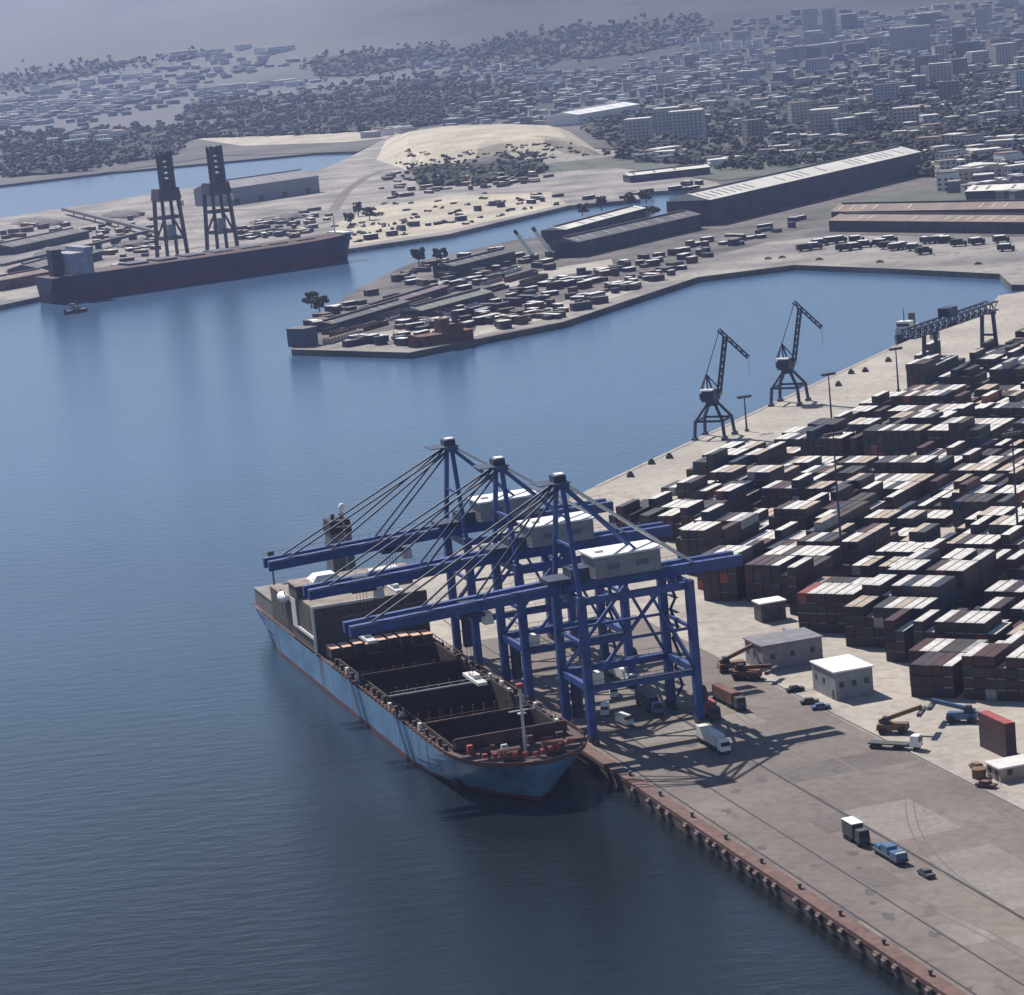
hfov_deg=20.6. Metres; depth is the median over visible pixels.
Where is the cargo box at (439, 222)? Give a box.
[433,220,445,224]
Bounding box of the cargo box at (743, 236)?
[738,234,745,239]
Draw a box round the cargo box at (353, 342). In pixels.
[341,338,365,347]
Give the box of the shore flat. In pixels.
[0,101,1023,186]
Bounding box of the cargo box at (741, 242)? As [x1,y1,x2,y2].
[737,240,744,244]
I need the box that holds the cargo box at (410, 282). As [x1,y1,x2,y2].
[404,278,418,284]
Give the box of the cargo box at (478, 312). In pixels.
[475,310,489,316]
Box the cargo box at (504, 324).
[496,319,511,329]
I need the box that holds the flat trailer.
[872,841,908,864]
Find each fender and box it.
[630,787,635,795]
[645,798,650,805]
[656,804,661,812]
[665,810,670,818]
[682,822,687,830]
[694,830,700,838]
[705,838,710,845]
[712,843,716,850]
[721,849,727,857]
[734,857,740,866]
[746,865,751,873]
[752,870,758,878]
[763,877,768,885]
[771,882,777,891]
[792,897,799,906]
[805,905,812,915]
[815,912,821,921]
[827,920,833,929]
[837,928,844,936]
[855,939,861,948]
[872,950,880,961]
[880,956,888,966]
[891,963,898,974]
[911,978,918,987]
[924,986,932,994]
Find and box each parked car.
[785,684,804,692]
[800,697,818,704]
[811,702,830,709]
[917,867,935,878]
[969,761,984,768]
[975,779,997,788]
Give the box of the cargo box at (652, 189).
[640,188,653,192]
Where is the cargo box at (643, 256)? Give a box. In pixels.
[637,254,649,258]
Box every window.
[625,121,648,138]
[654,112,668,135]
[669,112,701,138]
[683,57,698,68]
[730,32,750,42]
[737,73,754,83]
[742,122,762,141]
[775,49,789,63]
[787,104,809,123]
[791,47,804,59]
[802,9,815,30]
[806,60,827,71]
[810,35,828,44]
[811,113,835,133]
[822,10,835,36]
[822,43,835,57]
[832,119,856,132]
[839,14,857,28]
[843,44,864,54]
[855,114,872,130]
[868,38,881,49]
[874,86,897,100]
[890,28,928,53]
[894,108,917,121]
[914,79,923,91]
[915,57,936,71]
[917,14,929,24]
[930,66,949,80]
[935,161,954,177]
[936,152,963,159]
[938,178,952,190]
[939,82,958,99]
[947,59,966,74]
[952,28,964,42]
[957,44,975,57]
[959,172,978,183]
[966,53,988,63]
[976,10,987,28]
[979,112,1000,126]
[991,44,1015,64]
[1006,94,1019,108]
[1007,769,1012,775]
[1011,73,1023,86]
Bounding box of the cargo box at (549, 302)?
[545,299,554,306]
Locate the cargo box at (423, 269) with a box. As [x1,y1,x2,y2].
[412,267,429,271]
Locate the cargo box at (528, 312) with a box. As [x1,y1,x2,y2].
[523,309,538,314]
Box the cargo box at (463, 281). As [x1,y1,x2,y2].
[458,280,467,283]
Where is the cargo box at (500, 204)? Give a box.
[496,201,504,207]
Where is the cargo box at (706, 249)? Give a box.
[703,247,710,252]
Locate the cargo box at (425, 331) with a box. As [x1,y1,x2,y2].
[413,329,429,334]
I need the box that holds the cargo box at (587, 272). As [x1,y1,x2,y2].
[579,270,591,275]
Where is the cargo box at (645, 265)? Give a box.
[639,263,649,267]
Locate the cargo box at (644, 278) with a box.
[642,275,649,280]
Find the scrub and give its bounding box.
[330,142,589,241]
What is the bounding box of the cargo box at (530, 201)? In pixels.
[526,199,535,203]
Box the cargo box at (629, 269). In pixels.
[622,266,635,271]
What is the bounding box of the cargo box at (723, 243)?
[718,241,727,244]
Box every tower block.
[624,116,653,140]
[638,61,647,65]
[650,60,659,67]
[652,106,680,136]
[655,72,673,84]
[661,59,670,65]
[667,108,706,139]
[673,58,681,65]
[682,54,699,68]
[692,43,701,52]
[697,35,716,51]
[702,41,711,52]
[713,41,721,52]
[719,57,743,65]
[723,40,731,52]
[728,30,750,44]
[733,40,742,51]
[736,69,759,84]
[737,121,741,136]
[741,118,763,141]
[743,39,752,51]
[754,38,762,48]
[773,71,787,82]
[775,48,791,63]
[786,101,810,123]
[790,46,806,61]
[802,8,817,35]
[804,30,822,45]
[805,57,829,72]
[806,44,822,57]
[806,47,820,58]
[809,32,830,44]
[809,107,839,133]
[818,104,847,112]
[821,42,837,57]
[822,8,837,37]
[831,116,856,133]
[837,40,852,53]
[838,13,857,29]
[839,113,848,117]
[843,42,865,57]
[852,38,868,53]
[854,112,873,130]
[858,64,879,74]
[868,36,883,50]
[872,82,900,100]
[883,35,889,43]
[889,24,930,54]
[892,105,920,122]
[900,85,916,93]
[912,75,926,92]
[914,54,942,74]
[916,12,933,28]
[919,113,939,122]
[921,66,928,79]
[925,11,941,20]
[928,62,952,81]
[931,45,948,59]
[938,80,960,100]
[947,58,967,74]
[951,26,966,43]
[956,40,980,57]
[965,50,989,63]
[975,7,991,29]
[985,37,1002,58]
[990,42,1016,64]
[997,0,1018,7]
[1004,91,1022,109]
[1010,70,1023,90]
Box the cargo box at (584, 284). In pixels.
[576,279,592,289]
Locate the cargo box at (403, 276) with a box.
[401,274,407,279]
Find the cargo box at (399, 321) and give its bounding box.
[394,319,409,323]
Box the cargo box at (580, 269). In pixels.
[576,267,585,275]
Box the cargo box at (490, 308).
[477,306,491,312]
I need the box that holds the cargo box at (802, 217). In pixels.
[797,215,806,219]
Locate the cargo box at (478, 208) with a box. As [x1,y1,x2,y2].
[473,205,481,210]
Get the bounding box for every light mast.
[737,394,751,431]
[821,372,835,417]
[823,431,843,564]
[889,347,902,391]
[1002,431,1021,524]
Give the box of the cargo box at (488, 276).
[484,274,495,277]
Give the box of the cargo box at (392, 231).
[385,230,397,235]
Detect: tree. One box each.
[301,291,318,307]
[310,295,329,311]
[343,213,354,222]
[352,201,361,215]
[361,207,376,219]
[410,247,425,265]
[432,247,447,258]
[576,202,589,215]
[595,196,606,210]
[623,193,635,204]
[638,190,651,202]
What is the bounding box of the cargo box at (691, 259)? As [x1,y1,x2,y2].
[685,256,697,263]
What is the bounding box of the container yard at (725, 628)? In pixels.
[413,292,1023,811]
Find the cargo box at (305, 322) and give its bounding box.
[303,319,322,325]
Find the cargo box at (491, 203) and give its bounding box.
[488,200,501,205]
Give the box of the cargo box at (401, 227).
[397,225,405,230]
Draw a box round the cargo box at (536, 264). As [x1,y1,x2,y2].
[531,262,542,267]
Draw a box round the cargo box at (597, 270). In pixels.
[594,267,610,274]
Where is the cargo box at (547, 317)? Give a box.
[542,315,552,319]
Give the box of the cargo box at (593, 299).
[589,297,596,304]
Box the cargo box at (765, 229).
[757,227,772,231]
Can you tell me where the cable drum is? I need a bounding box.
[971,766,985,779]
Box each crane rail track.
[433,637,976,994]
[443,620,1023,985]
[507,618,1023,919]
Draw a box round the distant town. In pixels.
[0,1,1023,199]
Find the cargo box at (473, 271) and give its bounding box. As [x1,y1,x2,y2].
[471,267,485,275]
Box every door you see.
[9,282,15,288]
[234,198,239,203]
[258,195,263,200]
[282,191,287,196]
[305,188,310,193]
[332,649,340,658]
[343,647,351,656]
[355,644,363,652]
[367,644,375,652]
[378,640,386,649]
[389,638,397,647]
[401,636,409,645]
[413,635,421,644]
[424,634,432,643]
[467,266,471,273]
[589,246,594,254]
[614,240,619,248]
[639,234,644,242]
[647,176,653,180]
[663,229,668,236]
[687,223,691,230]
[719,215,723,222]
[738,210,742,217]
[757,206,761,213]
[776,201,780,208]
[787,568,794,575]
[788,577,795,585]
[789,587,796,594]
[789,596,797,604]
[790,606,797,613]
[794,197,798,204]
[798,593,806,601]
[799,603,806,611]
[799,613,806,621]
[800,623,807,628]
[807,594,814,602]
[808,604,815,612]
[808,614,815,622]
[810,623,817,631]
[816,594,824,602]
[817,604,825,612]
[817,614,825,622]
[819,624,826,631]
[826,594,833,602]
[827,604,835,612]
[827,614,835,622]
[828,624,835,632]
[835,595,843,603]
[836,604,843,612]
[837,614,844,622]
[838,624,844,632]
[842,225,849,231]
[844,607,852,615]
[845,595,852,602]
[845,617,853,625]
[846,627,853,635]
[846,637,854,645]
[854,607,862,615]
[855,617,863,626]
[856,627,864,635]
[856,637,864,645]
[863,585,870,593]
[865,617,872,626]
[865,628,873,636]
[866,638,874,646]
[872,586,879,594]
[873,608,881,616]
[874,618,882,626]
[875,628,883,636]
[875,638,883,646]
[877,225,884,231]
[883,608,891,616]
[884,621,892,629]
[885,631,893,640]
[886,642,894,650]
[887,570,895,574]
[887,652,895,660]
[891,586,899,594]
[895,631,903,640]
[895,642,903,650]
[896,652,905,661]
[897,570,904,578]
[901,586,909,594]
[906,570,914,574]
[908,651,917,660]
[910,665,919,674]
[911,586,919,594]
[911,676,919,685]
[912,687,920,696]
[913,226,920,232]
[913,609,921,617]
[914,622,922,630]
[914,632,922,641]
[919,651,926,657]
[920,666,929,675]
[921,587,929,595]
[922,677,930,685]
[922,687,931,696]
[925,632,933,637]
[926,571,933,574]
[930,587,938,595]
[932,666,940,675]
[932,677,941,686]
[933,688,942,697]
[935,622,943,631]
[935,633,943,638]
[936,571,943,575]
[943,666,951,675]
[943,677,952,686]
[944,688,953,697]
[945,571,953,575]
[945,622,953,631]
[945,633,953,638]
[949,226,956,232]
[954,571,962,579]
[955,623,963,632]
[955,634,963,638]
[956,581,963,589]
[957,591,964,599]
[958,601,964,607]
[962,656,971,666]
[963,667,972,676]
[964,678,973,687]
[965,623,973,632]
[965,689,974,698]
[966,634,974,638]
[973,656,982,666]
[974,668,983,677]
[975,624,984,632]
[975,678,984,688]
[975,690,984,699]
[976,634,984,639]
[984,592,992,600]
[984,657,993,666]
[985,195,993,199]
[985,668,993,677]
[985,679,994,688]
[986,690,995,699]
[987,226,994,232]
[987,635,995,642]
[994,592,1002,596]
[995,769,998,781]
[996,668,1005,677]
[996,680,1005,689]
[997,691,1006,700]
[1004,592,1012,596]
[1005,723,1014,734]
[1006,658,1015,667]
[1006,669,1015,678]
[1006,735,1015,746]
[1007,560,1014,567]
[1007,680,1016,689]
[1007,747,1016,756]
[1008,691,1017,700]
[1011,609,1019,617]
[1014,593,1022,600]
[1017,570,1023,577]
[1017,658,1023,668]
[1017,669,1023,678]
[1018,681,1023,690]
[1019,691,1023,700]
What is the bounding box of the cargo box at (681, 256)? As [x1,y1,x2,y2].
[676,252,690,259]
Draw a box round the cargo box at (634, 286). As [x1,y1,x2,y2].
[629,284,636,289]
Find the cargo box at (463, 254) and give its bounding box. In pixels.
[456,252,470,257]
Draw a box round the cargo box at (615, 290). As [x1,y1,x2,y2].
[610,287,619,293]
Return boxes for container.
[325,644,340,658]
[337,642,352,656]
[348,638,363,653]
[360,640,375,653]
[372,635,387,649]
[382,633,398,647]
[394,631,410,645]
[406,630,421,645]
[417,629,433,643]
[786,557,813,576]
[787,567,814,586]
[788,576,814,594]
[789,595,797,604]
[790,605,797,614]
[797,582,824,601]
[798,602,807,612]
[798,612,807,622]
[799,622,808,628]
[805,577,830,587]
[806,583,831,602]
[807,602,816,612]
[807,612,816,622]
[809,622,817,631]
[815,583,841,602]
[817,603,826,612]
[817,612,826,622]
[818,622,827,632]
[824,576,839,582]
[825,583,851,603]
[826,603,835,612]
[826,613,836,623]
[827,623,836,632]
[832,577,849,582]
[834,583,859,603]
[835,603,844,612]
[836,613,844,622]
[837,623,844,632]
[841,577,858,582]
[843,595,870,616]
[844,583,869,603]
[844,616,854,625]
[845,626,855,636]
[846,636,855,646]
[851,577,866,583]
[853,595,880,616]
[854,612,870,626]
[855,626,865,635]
[856,636,865,646]
[862,574,887,594]
[864,611,873,626]
[864,626,874,637]
[865,637,874,646]
[871,574,897,594]
[873,596,899,617]
[873,617,883,627]
[874,627,884,637]
[875,637,884,647]
[881,590,906,600]
[883,596,908,617]
[883,609,911,630]
[884,619,911,640]
[885,640,895,651]
[886,651,895,660]
[887,559,912,574]
[891,575,916,595]
[893,597,918,613]
[894,619,915,640]
[895,635,914,651]
[896,559,920,578]
[896,646,913,661]
[901,575,926,595]
[902,597,928,618]
[905,549,928,558]
[906,559,931,575]
[908,638,935,660]
[909,652,937,674]
[910,575,936,595]
[910,675,921,686]
[911,686,921,696]
[913,597,939,617]
[913,609,940,631]
[913,626,931,641]
[915,549,939,562]
[918,638,944,657]
[920,575,944,595]
[920,652,946,675]
[921,675,931,686]
[922,686,932,697]
[924,625,933,637]
[925,560,949,574]
[928,639,955,651]
[930,576,956,596]
[931,586,957,606]
[931,652,958,675]
[932,675,942,686]
[933,686,943,697]
[934,610,960,631]
[934,631,944,638]
[935,560,959,575]
[940,596,957,615]
[940,639,966,652]
[942,653,964,676]
[942,671,962,687]
[943,681,963,698]
[944,560,969,575]
[944,610,970,631]
[944,632,954,638]
[950,639,977,652]
[952,549,976,559]
[954,560,979,580]
[954,611,979,632]
[954,632,964,638]
[958,590,981,607]
[961,639,988,652]
[961,643,988,666]
[962,666,973,677]
[963,677,974,688]
[964,611,990,632]
[964,688,974,698]
[965,632,975,638]
[969,599,982,609]
[971,550,995,568]
[971,606,981,610]
[972,643,1000,666]
[973,666,983,677]
[974,677,984,688]
[974,688,985,699]
[975,611,1001,633]
[975,622,1001,639]
[978,710,1015,735]
[979,724,1016,746]
[979,735,1016,757]
[980,560,996,578]
[980,597,1004,610]
[981,569,997,588]
[981,579,997,598]
[983,580,1007,600]
[983,644,1011,667]
[984,660,1004,678]
[985,678,995,689]
[985,689,996,700]
[986,622,1012,642]
[990,597,1015,616]
[994,580,1017,597]
[995,661,1005,677]
[995,678,1006,689]
[996,689,1007,700]
[1001,631,1023,651]
[1002,612,1010,621]
[1003,581,1023,596]
[1005,644,1023,668]
[1006,549,1023,568]
[1006,622,1023,638]
[1006,668,1016,679]
[1006,679,1017,690]
[1007,690,1018,701]
[1010,599,1023,618]
[1011,618,1020,624]
[1013,585,1023,600]
[1013,620,1022,628]
[1016,564,1023,577]
[1016,652,1023,668]
[1017,668,1023,679]
[1017,679,1023,690]
[1019,690,1023,701]
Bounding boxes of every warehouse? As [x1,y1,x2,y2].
[312,298,408,331]
[359,283,447,308]
[400,288,492,317]
[433,248,515,277]
[541,205,645,243]
[549,209,700,257]
[666,146,920,225]
[827,212,1023,233]
[830,199,1023,217]
[965,181,1023,199]
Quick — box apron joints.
[451,637,1023,994]
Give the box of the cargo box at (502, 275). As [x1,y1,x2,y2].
[496,273,504,277]
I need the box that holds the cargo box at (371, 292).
[363,288,378,295]
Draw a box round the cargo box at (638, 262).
[635,259,644,265]
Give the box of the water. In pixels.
[0,93,1023,994]
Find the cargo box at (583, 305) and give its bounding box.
[569,301,592,310]
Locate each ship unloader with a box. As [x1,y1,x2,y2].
[151,151,189,257]
[201,145,238,250]
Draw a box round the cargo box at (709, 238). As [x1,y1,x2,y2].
[700,236,713,241]
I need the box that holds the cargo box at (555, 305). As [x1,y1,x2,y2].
[552,303,563,309]
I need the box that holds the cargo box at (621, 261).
[618,259,630,266]
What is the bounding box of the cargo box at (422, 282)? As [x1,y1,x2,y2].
[416,278,428,286]
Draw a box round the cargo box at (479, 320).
[473,314,494,324]
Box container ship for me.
[251,503,586,799]
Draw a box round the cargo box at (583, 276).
[571,275,587,278]
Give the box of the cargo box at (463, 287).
[455,284,471,290]
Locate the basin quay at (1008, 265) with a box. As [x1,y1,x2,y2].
[513,235,1023,329]
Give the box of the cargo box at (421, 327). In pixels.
[414,325,429,330]
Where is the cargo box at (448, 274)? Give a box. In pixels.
[444,272,456,276]
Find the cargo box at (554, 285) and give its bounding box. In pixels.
[546,281,563,290]
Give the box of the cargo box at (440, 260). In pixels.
[436,258,448,262]
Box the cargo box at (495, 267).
[491,265,500,271]
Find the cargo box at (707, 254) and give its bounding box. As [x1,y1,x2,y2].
[701,252,713,257]
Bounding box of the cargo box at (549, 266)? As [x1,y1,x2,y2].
[543,263,555,269]
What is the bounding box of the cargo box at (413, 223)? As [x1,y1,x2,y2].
[408,221,419,226]
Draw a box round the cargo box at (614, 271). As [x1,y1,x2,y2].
[610,268,619,275]
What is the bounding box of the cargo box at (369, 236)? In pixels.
[363,233,377,239]
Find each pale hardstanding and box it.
[332,328,433,343]
[474,289,638,335]
[492,259,612,286]
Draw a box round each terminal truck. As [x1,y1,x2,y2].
[608,667,636,687]
[634,687,663,716]
[692,692,720,721]
[696,723,730,754]
[711,682,746,711]
[841,816,870,846]
[868,734,922,750]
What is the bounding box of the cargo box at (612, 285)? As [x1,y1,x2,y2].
[607,283,619,290]
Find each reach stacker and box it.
[716,643,758,672]
[731,663,778,680]
[876,704,926,734]
[927,698,977,723]
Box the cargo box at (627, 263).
[617,261,630,266]
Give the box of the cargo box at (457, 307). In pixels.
[455,305,464,309]
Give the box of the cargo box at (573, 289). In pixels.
[567,286,577,292]
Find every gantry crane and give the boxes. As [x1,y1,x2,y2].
[262,437,613,669]
[302,456,671,702]
[342,472,742,745]
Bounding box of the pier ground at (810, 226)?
[291,174,1023,358]
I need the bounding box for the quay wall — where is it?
[576,753,936,994]
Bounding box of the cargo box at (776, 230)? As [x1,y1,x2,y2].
[771,228,781,232]
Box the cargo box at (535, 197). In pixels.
[530,195,542,199]
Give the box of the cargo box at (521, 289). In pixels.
[509,287,523,293]
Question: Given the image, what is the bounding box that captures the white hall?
[546,101,638,125]
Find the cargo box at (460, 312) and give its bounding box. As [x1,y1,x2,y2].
[452,309,465,315]
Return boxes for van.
[600,701,609,715]
[610,688,617,697]
[615,711,633,725]
[782,626,792,630]
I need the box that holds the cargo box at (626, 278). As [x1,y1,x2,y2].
[624,276,632,281]
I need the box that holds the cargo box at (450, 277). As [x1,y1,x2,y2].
[439,275,455,280]
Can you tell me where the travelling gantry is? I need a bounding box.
[901,301,998,357]
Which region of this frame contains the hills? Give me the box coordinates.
[0,0,1023,171]
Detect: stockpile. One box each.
[11,218,63,226]
[33,245,65,258]
[100,210,145,218]
[116,239,152,247]
[249,217,285,224]
[275,212,305,219]
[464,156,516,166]
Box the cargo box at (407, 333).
[397,331,410,336]
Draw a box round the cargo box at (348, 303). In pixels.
[342,300,354,306]
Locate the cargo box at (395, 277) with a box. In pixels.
[391,274,400,281]
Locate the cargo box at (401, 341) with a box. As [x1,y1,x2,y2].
[395,337,407,345]
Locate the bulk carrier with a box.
[34,216,353,303]
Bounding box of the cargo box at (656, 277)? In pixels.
[647,274,664,281]
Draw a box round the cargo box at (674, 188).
[668,185,682,191]
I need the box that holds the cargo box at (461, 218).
[455,215,466,221]
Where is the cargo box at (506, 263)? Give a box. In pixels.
[502,261,510,266]
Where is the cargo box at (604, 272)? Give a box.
[598,269,609,275]
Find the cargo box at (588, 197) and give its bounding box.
[582,194,594,199]
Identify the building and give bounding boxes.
[0,99,16,103]
[0,103,14,108]
[0,121,9,126]
[10,110,23,115]
[11,105,26,109]
[15,115,36,118]
[17,96,37,101]
[29,85,47,90]
[29,90,39,95]
[34,105,55,113]
[39,95,57,99]
[40,88,60,95]
[46,137,57,144]
[54,99,73,102]
[65,83,76,87]
[66,111,78,114]
[68,133,89,139]
[71,131,89,134]
[71,138,85,142]
[79,79,95,84]
[79,95,94,98]
[93,104,112,106]
[94,134,108,138]
[96,138,113,141]
[97,77,114,83]
[97,129,111,134]
[103,97,121,102]
[106,93,118,97]
[107,130,128,138]
[118,97,134,100]
[119,74,139,80]
[120,87,136,90]
[127,81,149,85]
[138,89,155,93]
[142,77,154,81]
[157,92,171,97]
[169,49,197,54]
[169,53,188,59]
[195,50,218,56]
[196,86,215,90]
[203,49,224,55]
[208,87,228,91]
[212,55,226,60]
[215,53,231,57]
[225,84,243,90]
[235,43,251,50]
[246,82,268,88]
[254,48,265,53]
[261,50,278,54]
[265,45,294,51]
[274,78,296,86]
[285,80,304,86]
[360,130,380,137]
[371,127,384,130]
[381,128,393,135]
[393,125,412,133]
[397,123,409,125]
[399,127,417,133]
[500,64,506,70]
[517,59,531,65]
[527,108,537,115]
[532,116,539,120]
[537,109,548,114]
[569,96,578,102]
[572,69,583,72]
[579,95,587,101]
[581,91,591,95]
[584,85,596,90]
[588,93,603,99]
[604,69,611,75]
[621,83,633,91]
[623,78,639,83]
[627,68,634,73]
[629,62,638,67]
[633,153,652,162]
[641,106,660,115]
[643,149,661,152]
[644,79,655,83]
[646,146,680,149]
[649,69,660,72]
[653,149,686,154]
[654,153,683,162]
[669,55,682,61]
[674,80,687,87]
[694,61,706,70]
[696,71,709,77]
[697,155,721,159]
[700,100,716,104]
[706,158,727,166]
[709,69,719,76]
[713,56,724,59]
[720,66,730,72]
[720,68,738,72]
[726,63,742,69]
[747,47,756,55]
[749,98,762,105]
[753,106,767,114]
[754,54,765,59]
[755,62,771,70]
[757,148,774,154]
[767,94,779,99]
[768,144,790,149]
[769,82,781,90]
[772,96,788,101]
[787,36,800,44]
[794,77,808,84]
[795,151,824,158]
[796,88,808,93]
[798,148,815,152]
[807,93,813,98]
[809,654,873,700]
[818,125,830,135]
[830,95,849,100]
[834,35,844,40]
[835,72,848,79]
[851,141,875,147]
[853,34,861,38]
[857,56,870,61]
[857,89,872,93]
[863,94,872,100]
[866,16,879,24]
[869,20,883,27]
[869,33,880,37]
[874,118,889,125]
[878,44,890,51]
[895,50,907,57]
[906,17,916,24]
[907,49,918,58]
[915,135,941,146]
[920,123,941,128]
[930,34,940,41]
[931,158,965,168]
[934,149,965,159]
[934,159,956,177]
[935,35,947,44]
[935,170,959,190]
[941,133,966,144]
[942,19,952,28]
[950,166,984,183]
[952,22,966,26]
[957,162,994,167]
[959,134,983,146]
[967,147,1001,155]
[968,65,974,71]
[973,73,986,78]
[978,34,994,39]
[978,110,1001,126]
[978,163,1007,176]
[984,162,998,176]
[986,138,1014,147]
[987,22,1003,31]
[987,65,1003,73]
[993,100,1004,106]
[993,150,1020,161]
[995,134,1016,138]
[996,148,1012,151]
[998,26,1013,36]
[1002,110,1019,115]
[1003,37,1009,42]
[1004,163,1023,176]
[1008,64,1023,66]
[1013,11,1023,18]
[1013,56,1023,63]
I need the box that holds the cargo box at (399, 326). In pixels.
[394,323,407,329]
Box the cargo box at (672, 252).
[667,249,679,255]
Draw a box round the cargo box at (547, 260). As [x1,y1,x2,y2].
[541,258,553,263]
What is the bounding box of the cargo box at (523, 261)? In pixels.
[518,258,532,263]
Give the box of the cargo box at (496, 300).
[489,298,501,302]
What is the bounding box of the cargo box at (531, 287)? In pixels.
[523,285,537,291]
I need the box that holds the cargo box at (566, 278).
[559,276,574,279]
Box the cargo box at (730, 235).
[724,234,737,236]
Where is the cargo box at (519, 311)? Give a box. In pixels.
[510,309,524,314]
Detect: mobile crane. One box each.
[513,229,537,262]
[531,226,555,258]
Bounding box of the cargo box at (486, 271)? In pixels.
[477,270,490,276]
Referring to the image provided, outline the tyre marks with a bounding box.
[630,711,1023,958]
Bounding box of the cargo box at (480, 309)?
[474,308,488,316]
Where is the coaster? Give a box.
[408,308,473,347]
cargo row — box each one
[321,325,343,334]
[322,329,363,344]
[329,325,358,336]
[349,320,388,330]
[375,308,403,320]
[382,293,400,298]
[385,312,399,320]
[398,315,416,321]
[409,296,430,306]
[411,318,432,324]
[440,301,476,314]
[445,307,466,315]
[447,283,464,292]
[481,275,501,284]
[483,284,508,291]
[485,266,521,274]
[500,267,516,274]
[504,269,537,282]
[513,270,537,278]
[518,280,540,286]
[519,273,547,284]
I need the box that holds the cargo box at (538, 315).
[535,311,545,318]
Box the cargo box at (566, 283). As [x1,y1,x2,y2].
[553,280,570,286]
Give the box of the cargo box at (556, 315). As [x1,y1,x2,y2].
[542,313,560,318]
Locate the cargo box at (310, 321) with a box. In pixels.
[308,319,319,325]
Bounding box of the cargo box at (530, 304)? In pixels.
[524,302,535,310]
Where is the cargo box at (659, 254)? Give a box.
[657,252,664,256]
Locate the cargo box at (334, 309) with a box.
[324,305,339,313]
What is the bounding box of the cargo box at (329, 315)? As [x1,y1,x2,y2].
[319,314,335,317]
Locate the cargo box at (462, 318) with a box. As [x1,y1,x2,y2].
[458,315,471,321]
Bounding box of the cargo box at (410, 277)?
[405,276,415,279]
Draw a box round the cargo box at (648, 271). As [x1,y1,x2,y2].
[639,270,655,274]
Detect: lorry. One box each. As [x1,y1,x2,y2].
[795,243,812,250]
[808,242,822,248]
[811,238,827,244]
[823,236,838,243]
[834,235,846,242]
[835,243,852,250]
[848,235,864,241]
[848,242,861,248]
[855,239,872,246]
[872,238,888,245]
[879,241,890,248]
[881,235,897,241]
[887,242,904,250]
[905,243,921,250]
[914,246,932,254]
[919,236,935,243]
[925,235,940,243]
[937,235,953,242]
[950,238,966,246]
[968,237,984,244]
[992,234,1009,242]
[997,243,1014,250]
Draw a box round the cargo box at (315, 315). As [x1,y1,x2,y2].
[312,313,329,317]
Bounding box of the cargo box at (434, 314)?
[426,312,441,317]
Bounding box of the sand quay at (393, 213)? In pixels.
[335,192,565,245]
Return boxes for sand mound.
[376,124,601,169]
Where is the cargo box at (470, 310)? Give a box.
[466,305,483,315]
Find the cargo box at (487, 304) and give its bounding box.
[477,303,494,311]
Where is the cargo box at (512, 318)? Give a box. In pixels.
[508,315,519,323]
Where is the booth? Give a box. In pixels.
[751,596,786,622]
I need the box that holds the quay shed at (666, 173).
[622,163,709,182]
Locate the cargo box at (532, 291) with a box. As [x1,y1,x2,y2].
[523,289,536,294]
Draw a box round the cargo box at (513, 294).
[505,292,516,297]
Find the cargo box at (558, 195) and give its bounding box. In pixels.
[552,193,563,196]
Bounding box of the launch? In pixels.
[63,299,87,314]
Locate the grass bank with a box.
[540,157,827,179]
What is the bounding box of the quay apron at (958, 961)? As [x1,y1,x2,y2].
[447,615,1023,994]
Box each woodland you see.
[0,45,204,94]
[0,95,458,176]
[174,69,552,125]
[299,40,450,81]
[406,149,548,186]
[441,12,728,69]
[580,34,1023,155]
[602,127,1023,176]
[644,205,660,217]
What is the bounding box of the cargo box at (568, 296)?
[565,292,577,299]
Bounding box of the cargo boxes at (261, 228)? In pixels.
[0,164,553,265]
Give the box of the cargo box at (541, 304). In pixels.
[526,300,544,309]
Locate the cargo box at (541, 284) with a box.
[537,280,553,286]
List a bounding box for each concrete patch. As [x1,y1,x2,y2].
[542,662,1023,951]
[609,717,916,917]
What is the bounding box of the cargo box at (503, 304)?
[492,301,509,311]
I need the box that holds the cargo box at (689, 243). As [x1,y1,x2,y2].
[685,240,694,246]
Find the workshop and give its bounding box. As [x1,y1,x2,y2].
[742,627,822,671]
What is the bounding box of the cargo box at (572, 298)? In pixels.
[570,295,583,300]
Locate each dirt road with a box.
[73,209,330,227]
[93,220,337,261]
[329,168,397,210]
[470,182,924,283]
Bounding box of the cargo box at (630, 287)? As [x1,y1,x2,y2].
[628,284,639,289]
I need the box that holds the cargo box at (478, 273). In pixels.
[474,272,482,276]
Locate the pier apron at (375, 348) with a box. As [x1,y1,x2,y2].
[296,328,511,352]
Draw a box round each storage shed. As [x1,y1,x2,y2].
[0,227,89,254]
[0,268,48,290]
[7,249,101,272]
[193,169,319,205]
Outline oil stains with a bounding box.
[663,743,1005,990]
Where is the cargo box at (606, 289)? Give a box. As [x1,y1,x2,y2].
[595,288,608,291]
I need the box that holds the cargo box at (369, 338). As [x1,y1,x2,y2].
[363,333,379,343]
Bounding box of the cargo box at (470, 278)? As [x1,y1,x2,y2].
[465,276,477,280]
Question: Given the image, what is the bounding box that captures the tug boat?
[894,309,931,344]
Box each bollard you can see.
[627,471,633,476]
[648,458,654,464]
[666,453,672,458]
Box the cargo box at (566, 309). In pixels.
[557,307,568,311]
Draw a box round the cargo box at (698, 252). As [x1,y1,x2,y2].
[695,249,702,256]
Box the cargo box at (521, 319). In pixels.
[515,315,528,324]
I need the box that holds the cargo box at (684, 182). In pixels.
[680,181,692,185]
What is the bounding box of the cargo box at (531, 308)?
[526,307,539,310]
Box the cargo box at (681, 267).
[676,265,686,269]
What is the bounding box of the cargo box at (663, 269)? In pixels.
[655,267,671,272]
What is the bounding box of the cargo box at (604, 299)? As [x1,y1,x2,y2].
[596,295,608,303]
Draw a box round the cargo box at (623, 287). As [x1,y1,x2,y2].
[617,284,629,290]
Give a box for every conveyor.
[0,230,148,266]
[61,208,158,234]

